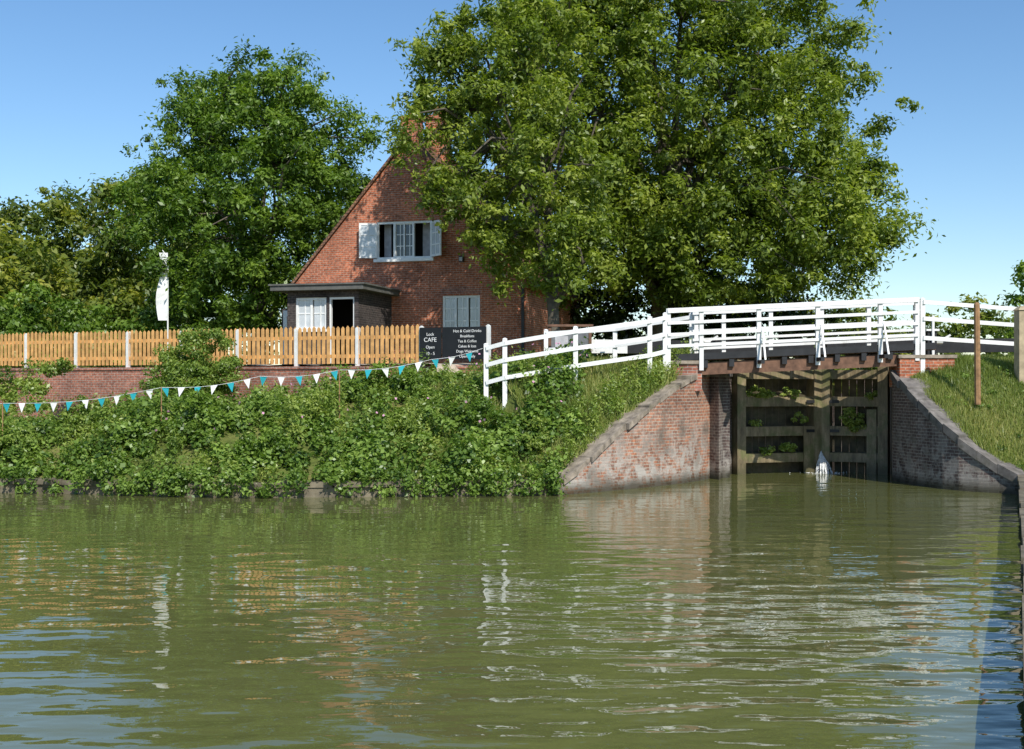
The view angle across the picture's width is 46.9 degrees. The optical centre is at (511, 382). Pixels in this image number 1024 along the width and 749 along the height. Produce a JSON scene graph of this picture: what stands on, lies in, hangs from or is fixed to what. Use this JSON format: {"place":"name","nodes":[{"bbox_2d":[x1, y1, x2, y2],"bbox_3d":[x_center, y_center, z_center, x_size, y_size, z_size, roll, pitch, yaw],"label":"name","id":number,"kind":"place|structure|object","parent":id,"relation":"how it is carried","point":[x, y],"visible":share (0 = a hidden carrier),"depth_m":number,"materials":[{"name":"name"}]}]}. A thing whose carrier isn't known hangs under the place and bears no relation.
{"place":"outdoors","nodes":[
{"label":"outdoors","id":0,"kind":"place"},
{"bbox_2d":[0,336,595,487],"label":"bramble bank","id":1,"kind":"structure","parent":0,"point":[360,441],"depth_m":26.72,"materials":[{"name":"green plant"}]},
{"bbox_2d":[0,455,569,498],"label":"bramble trailers","id":2,"kind":"object","parent":1,"relation":"hanging from","point":[173,480],"visible":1,"depth_m":24.84,"materials":[{"name":"green plant"}]},
{"bbox_2d":[155,341,586,431],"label":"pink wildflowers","id":3,"kind":"object","parent":1,"relation":"on","point":[395,398],"visible":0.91,"depth_m":27.22,"materials":[{"name":"pink plant"}]},
{"bbox_2d":[339,369,339,417],"bbox_3d":[-4.030,0.400,27.600,0.028,1.420,0.032,0,0,0],"label":"bunting pole","id":4,"kind":"object","parent":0,"point":[339,391],"visible":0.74,"depth_m":27.59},
{"bbox_2d":[248,363,491,372],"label":"path","id":5,"kind":"structure","parent":0,"point":[452,366],"depth_m":33.58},
{"bbox_2d":[0,437,1023,748],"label":"water","id":6,"kind":"structure","parent":0,"point":[864,609],"depth_m":11.98,"materials":[{"name":"green liquid"}]},
{"bbox_2d":[0,364,1023,481],"bbox_3d":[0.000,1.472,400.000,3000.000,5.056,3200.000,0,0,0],"label":"ground","id":7,"kind":"structure","parent":0,"point":[511,408],"depth_m":26.85,"materials":[{"name":"green plant"}]},
{"bbox_2d":[0,408,11,432],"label":"bank shrub","id":8,"kind":"object","parent":7,"relation":"on","point":[3,421],"visible":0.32,"depth_m":28.19,"materials":[{"name":"green plant"}]},
{"bbox_2d":[0,425,43,458],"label":"bank shrub","id":9,"kind":"object","parent":7,"relation":"on","point":[26,431],"visible":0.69,"depth_m":26.82,"materials":[{"name":"green plant"}]},
{"bbox_2d":[0,355,76,415],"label":"bush","id":10,"kind":"object","parent":7,"relation":"on","point":[28,384],"visible":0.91,"depth_m":35.24,"materials":[{"name":"green plant"}]},
{"bbox_2d":[0,202,84,298],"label":"background tree","id":11,"kind":"object","parent":7,"relation":"on","point":[35,219],"visible":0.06,"depth_m":56.63,"materials":[{"name":"green plant"}]},
{"bbox_2d":[0,217,91,347],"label":"background tree","id":12,"kind":"object","parent":7,"relation":"on","point":[18,268],"visible":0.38,"depth_m":49.19,"materials":[{"name":"green plant"}]},
{"bbox_2d":[0,177,162,365],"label":"background tree","id":13,"kind":"object","parent":7,"relation":"on","point":[68,218],"visible":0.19,"depth_m":57.23,"materials":[{"name":"green plant"}]},
{"bbox_2d":[55,394,117,436],"bbox_3d":[-9.851,0.901,27.864,1.420,1.253,1.327,0,0,28],"label":"bank shrub","id":14,"kind":"object","parent":7,"relation":"on","point":[104,410],"visible":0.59,"depth_m":27.63,"materials":[{"name":"green plant"}]},
{"bbox_2d":[103,419,159,457],"bbox_3d":[-8.562,1.364,26.819,1.317,1.098,1.235,0,0,0],"label":"bank shrub","id":15,"kind":"object","parent":7,"relation":"on","point":[137,428],"visible":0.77,"depth_m":26.50,"materials":[{"name":"green plant"}]},
{"bbox_2d":[0,275,281,366],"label":"hedge","id":16,"kind":"object","parent":7,"relation":"on","point":[23,318],"visible":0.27,"depth_m":45.42,"materials":[{"name":"green plant"}]},
{"bbox_2d":[54,144,242,366],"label":"background tree","id":17,"kind":"object","parent":7,"relation":"on","point":[118,286],"visible":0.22,"depth_m":55.25,"materials":[{"name":"green plant"}]},
{"bbox_2d":[156,250,168,349],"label":"feather flag","id":18,"kind":"object","parent":7,"relation":"on","point":[162,301],"visible":0.85,"depth_m":43.60,"materials":[{"name":"white fabric"}]},
{"bbox_2d":[138,325,249,403],"bbox_3d":[-9.076,-0.106,33.682,2.985,3.096,2.674,0,0,0],"label":"round bush","id":19,"kind":"object","parent":7,"relation":"on","point":[179,367],"visible":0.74,"depth_m":33.38,"materials":[{"name":"green plant"}]},
{"bbox_2d":[161,387,233,446],"bbox_3d":[-7.170,0.851,27.259,1.505,1.492,1.514,0,0,0],"label":"bank shrub","id":20,"kind":"object","parent":7,"relation":"on","point":[200,401],"visible":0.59,"depth_m":26.91,"materials":[{"name":"green plant"}]},
{"bbox_2d":[0,348,482,412],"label":"bunting","id":21,"kind":"object","parent":7,"relation":"on","point":[230,385],"visible":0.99,"depth_m":27.56,"materials":[{"name":"fabric"}]},
{"bbox_2d":[0,365,483,419],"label":"garden wall","id":22,"kind":"structure","parent":7,"relation":"on","point":[101,382],"depth_m":37.04,"materials":[{"name":"brick"}]},
{"bbox_2d":[0,324,490,367],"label":"picket fence","id":23,"kind":"object","parent":22,"relation":"on","point":[130,341],"visible":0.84,"depth_m":35.41,"materials":[{"name":"brown wood"}]},
{"bbox_2d":[420,327,441,359],"bbox_3d":[-2.286,-1.100,33.127,0.670,0.900,0.038,0,0,21],"label":"cafe sign","id":24,"kind":"object","parent":23,"relation":"attached to","point":[431,340],"visible":0.92,"depth_m":33.10,"materials":[{"name":"black paint"}]},
{"bbox_2d":[442,326,486,359],"bbox_3d":[-1.327,-1.100,32.750,1.330,0.900,0.038,0,0,21],"label":"cafe sign","id":25,"kind":"object","parent":23,"relation":"attached to","point":[457,341],"visible":0.98,"depth_m":32.74,"materials":[{"name":"black paint"}]},
{"bbox_2d":[99,34,389,363],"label":"leafy tree","id":26,"kind":"object","parent":7,"relation":"on","point":[256,263],"visible":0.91,"depth_m":44.32,"materials":[{"name":"green plant"}]},
{"bbox_2d":[231,430,290,466],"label":"bank shrub","id":27,"kind":"object","parent":7,"relation":"on","point":[277,446],"visible":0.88,"depth_m":25.66,"materials":[{"name":"green plant"}]},
{"bbox_2d":[240,385,287,404],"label":"bank shrub","id":28,"kind":"object","parent":7,"relation":"on","point":[260,393],"visible":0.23,"depth_m":29.26,"materials":[{"name":"green plant"}]},
{"bbox_2d":[0,477,561,497],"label":"canal edging","id":29,"kind":"object","parent":7,"relation":"on","point":[313,489],"visible":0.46,"depth_m":24.93,"materials":[{"name":"concrete"}]},
{"bbox_2d":[0,344,590,487],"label":"nettle patch","id":30,"kind":"object","parent":7,"relation":"on","point":[416,409],"visible":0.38,"depth_m":26.61,"materials":[{"name":"green plant"}]},
{"bbox_2d":[274,387,344,441],"bbox_3d":[-4.578,0.795,26.977,1.584,1.400,1.647,0,0,-23],"label":"bank shrub","id":31,"kind":"object","parent":7,"relation":"on","point":[333,402],"visible":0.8,"depth_m":26.95,"materials":[{"name":"green plant"}]},
{"bbox_2d":[268,282,400,365],"bbox_3d":[-5.934,-1.355,39.958,3.370,3.750,3.398,0,0,15],"label":"porch","id":32,"kind":"object","parent":7,"relation":"on","point":[373,305],"visible":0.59,"depth_m":38.96,"materials":[{"name":"brick"}]},
{"bbox_2d":[282,297,353,364],"bbox_3d":[-6.413,-1.390,40.258,3.450,2.820,3.050,0,0,15],"label":"porch joinery","id":33,"kind":"object","parent":32,"relation":"attached to","point":[311,313],"visible":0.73,"depth_m":38.85,"materials":[{"name":"white wood"}]},
{"bbox_2d":[0,338,697,465],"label":"tall weeds","id":34,"kind":"object","parent":7,"relation":"on","point":[612,402],"visible":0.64,"depth_m":27.84,"materials":[{"name":"green plant"}]},
{"bbox_2d":[345,363,419,404],"bbox_3d":[-3.107,0.079,28.690,1.805,1.196,1.247,0,0,0],"label":"bank shrub","id":35,"kind":"object","parent":7,"relation":"on","point":[411,373],"visible":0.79,"depth_m":28.45,"materials":[{"name":"green plant"}]},
{"bbox_2d":[397,405,458,453],"bbox_3d":[-1.923,1.198,26.533,1.466,1.410,1.345,0,0,0],"label":"bank shrub","id":36,"kind":"object","parent":7,"relation":"on","point":[439,419],"visible":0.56,"depth_m":26.43,"materials":[{"name":"green plant"}]},
{"bbox_2d":[296,143,579,366],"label":"walls","id":37,"kind":"structure","parent":7,"relation":"on","point":[420,285],"depth_m":41.06,"materials":[{"name":"red brick"}]},
{"bbox_2d":[359,220,479,326],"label":"windows","id":38,"kind":"structure","parent":37,"relation":"attached to","point":[404,241],"depth_m":41.20,"materials":[{"name":"white paint"}]},
{"bbox_2d":[399,108,450,164],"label":"chimneys","id":39,"kind":"object","parent":37,"relation":"on","point":[414,135],"visible":0.13,"depth_m":43.81,"materials":[{"name":"red brick"}]},
{"bbox_2d":[285,134,584,303],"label":"roof","id":40,"kind":"structure","parent":37,"relation":"on","point":[346,215],"depth_m":41.89,"materials":[{"name":"tile"}]},
{"bbox_2d":[441,256,523,354],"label":"wall fittings","id":41,"kind":"object","parent":37,"relation":"attached to","point":[465,289],"depth_m":40.43,"materials":[{"name":"brick"}]},
{"bbox_2d":[455,394,509,434],"bbox_3d":[-0.570,0.829,27.124,1.354,1.136,1.325,0,0,44],"label":"bank shrub","id":42,"kind":"object","parent":7,"relation":"on","point":[483,404],"visible":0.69,"depth_m":26.98,"materials":[{"name":"green plant"}]},
{"bbox_2d":[374,0,624,330],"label":"ash tree","id":43,"kind":"object","parent":7,"relation":"on","point":[450,52],"visible":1,"depth_m":36.50,"materials":[{"name":"green plant"}]},
{"bbox_2d":[514,416,555,460],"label":"bank shrub","id":44,"kind":"object","parent":7,"relation":"on","point":[538,443],"visible":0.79,"depth_m":26.28,"materials":[{"name":"green plant"}]},
{"bbox_2d":[81,288,1013,369],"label":"distant trees","id":45,"kind":"object","parent":7,"relation":"on","point":[644,334],"depth_m":80.41,"materials":[{"name":"green plant"}]},
{"bbox_2d":[419,348,698,467],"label":"grass","id":46,"kind":"structure","parent":7,"relation":"on","point":[604,370],"depth_m":27.73,"materials":[{"name":"green plant"}]},
{"bbox_2d":[547,324,592,357],"bbox_3d":[1.550,-0.730,31.620,1.240,1.660,0.160,0,0,0],"label":"notice board","id":47,"kind":"object","parent":7,"relation":"on","point":[562,340],"visible":0.4,"depth_m":31.59,"materials":[{"name":"wood"}]},
{"bbox_2d":[484,312,667,408],"bbox_3d":[1.571,-0.290,28.297,4.502,2.841,0.571,0,0,-6],"label":"white ramp fence","id":48,"kind":"object","parent":7,"relation":"on","point":[575,331],"visible":0.92,"depth_m":28.13,"materials":[{"name":"paint"}]},
{"bbox_2d":[544,313,693,357],"bbox_3d":[2.772,-0.823,30.881,3.992,1.954,0.352,0,0,15],"label":"white ramp fence","id":49,"kind":"object","parent":7,"relation":"on","point":[690,317],"visible":0.5,"depth_m":30.78,"materials":[{"name":"paint"}]},
{"bbox_2d":[556,374,709,494],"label":"lock wing wall","id":50,"kind":"structure","parent":7,"relation":"on","point":[663,439],"depth_m":27.36,"materials":[{"name":"brick"}]},
{"bbox_2d":[671,361,701,390],"bbox_3d":[4.250,-0.170,29.125,0.780,0.740,0.850,0,0,0],"label":"brick abutment","id":51,"kind":"object","parent":7,"relation":"on","point":[690,367],"visible":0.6,"depth_m":28.75,"materials":[{"name":"brick"}]},
{"bbox_2d":[666,297,935,374],"bbox_3d":[7.076,-1.145,29.242,6.652,1.915,1.985,0,0,0],"label":"footbridge","id":52,"kind":"object","parent":51,"relation":"on","point":[880,354],"visible":0.9,"depth_m":28.71,"materials":[{"name":"black paint"}]},
{"bbox_2d":[432,0,945,359],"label":"ash tree","id":53,"kind":"object","parent":7,"relation":"on","point":[664,207],"visible":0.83,"depth_m":42.46,"materials":[{"name":"green plant"}]},
{"bbox_2d":[568,236,841,361],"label":"ivy thicket","id":54,"kind":"object","parent":7,"relation":"on","point":[595,317],"visible":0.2,"depth_m":47.21,"materials":[{"name":"green plant"}]},
{"bbox_2d":[698,335,717,351],"bbox_3d":[5.173,-0.975,31.585,0.686,1.550,0.370,0,0,0],"label":"paddle gear","id":55,"kind":"object","parent":7,"relation":"on","point":[709,341],"visible":0.17,"depth_m":31.52,"materials":[{"name":"white paint"}]},
{"bbox_2d":[710,373,732,479],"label":"lock chamber wall","id":56,"kind":"structure","parent":7,"relation":"on","point":[720,426],"depth_m":29.56,"materials":[{"name":"brick"}]},
{"bbox_2d":[732,356,821,474],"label":"lock gate","id":57,"kind":"structure","parent":56,"relation":"attached to","point":[775,415],"depth_m":31.43,"materials":[{"name":"black paint"}]},
{"bbox_2d":[592,339,813,353],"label":"balance beam","id":58,"kind":"structure","parent":57,"relation":"on","point":[634,349],"depth_m":31.70,"materials":[{"name":"black paint"}]},
{"bbox_2d":[746,384,877,456],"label":"gate weeds","id":59,"kind":"object","parent":57,"relation":"attached to","point":[845,417],"visible":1,"depth_m":31.07,"materials":[{"name":"green plant"}]},
{"bbox_2d":[805,451,847,473],"bbox_3d":[8.142,2.109,31.242,1.615,0.582,0.718,0,0,0],"label":"lock gate leak","id":60,"kind":"object","parent":57,"relation":"attached to","point":[823,468],"visible":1,"depth_m":31.35,"materials":[{"name":"white liquid"}]},
{"bbox_2d":[841,379,864,436],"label":"lock end wall","id":61,"kind":"structure","parent":7,"relation":"on","point":[864,407],"depth_m":52.00,"materials":[{"name":"brick"}]},
{"bbox_2d":[890,369,895,479],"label":"lock chamber wall","id":62,"kind":"structure","parent":7,"relation":"on","point":[891,422],"depth_m":31.54,"materials":[{"name":"brick"}]},
{"bbox_2d":[822,366,889,474],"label":"lock gate","id":63,"kind":"structure","parent":62,"relation":"attached to","point":[852,457],"depth_m":31.38,"materials":[{"name":"black paint"}]},
{"bbox_2d":[824,338,1013,352],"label":"balance beam","id":64,"kind":"structure","parent":63,"relation":"attached to","point":[952,347],"depth_m":31.50,"materials":[{"name":"black paint"}]},
{"bbox_2d":[805,291,1013,392],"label":"hedge","id":65,"kind":"object","parent":7,"relation":"on","point":[955,330],"visible":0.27,"depth_m":46.77,"materials":[{"name":"green plant"}]},
{"bbox_2d":[889,355,956,386],"bbox_3d":[10.090,-0.290,29.100,1.420,0.780,0.880,0,0,0],"label":"brick abutment","id":66,"kind":"object","parent":7,"relation":"on","point":[908,366],"visible":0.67,"depth_m":28.70,"materials":[{"name":"brick"}]},
{"bbox_2d":[920,298,1016,372],"bbox_3d":[13.239,-0.987,29.679,6.938,2.167,0.193,0,0,-16],"label":"white ramp fence","id":67,"kind":"object","parent":66,"relation":"on","point":[923,319],"visible":0.72,"depth_m":28.89,"materials":[{"name":"paint"}]},
{"bbox_2d":[925,315,950,354],"bbox_3d":[11.123,-0.975,30.885,0.686,1.550,0.370,0,0,0],"label":"paddle gear","id":68,"kind":"object","parent":7,"relation":"on","point":[932,331],"visible":0.47,"depth_m":30.78,"materials":[{"name":"white paint"}]},
{"bbox_2d":[890,371,1023,494],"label":"lock wing wall","id":69,"kind":"structure","parent":7,"relation":"on","point":[927,452],"depth_m":26.97,"materials":[{"name":"brick"}]},
{"bbox_2d":[910,353,1023,471],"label":"grass","id":70,"kind":"structure","parent":7,"relation":"on","point":[937,391],"depth_m":27.48,"materials":[{"name":"green plant"}]},
{"bbox_2d":[974,302,980,404],"bbox_3d":[10.713,-0.675,27.199,0.152,2.351,0.142,0,0,-22],"label":"wooden post","id":71,"kind":"object","parent":7,"relation":"on","point":[977,383],"visible":1,"depth_m":27.14,"materials":[{"name":"brown wood"}]},
{"bbox_2d":[991,259,1023,354],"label":"shrub","id":72,"kind":"object","parent":7,"relation":"on","point":[1019,275],"visible":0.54,"depth_m":32.93,"materials":[{"name":"green plant"}]},
{"bbox_2d":[1013,306,1023,382],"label":"stone gatepost","id":73,"kind":"object","parent":7,"relation":"on","point":[1019,341],"visible":0.88,"depth_m":27.90,"materials":[{"name":"stone"}]},
{"bbox_2d":[1018,475,1023,680],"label":"canal edging","id":74,"kind":"object","parent":7,"relation":"on","point":[1021,495],"visible":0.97,"depth_m":16.20,"materials":[{"name":"concrete"}]},
{"bbox_2d":[0,0,1023,364],"label":"sky","id":75,"kind":"structure","parent":0,"point":[77,77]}
]}

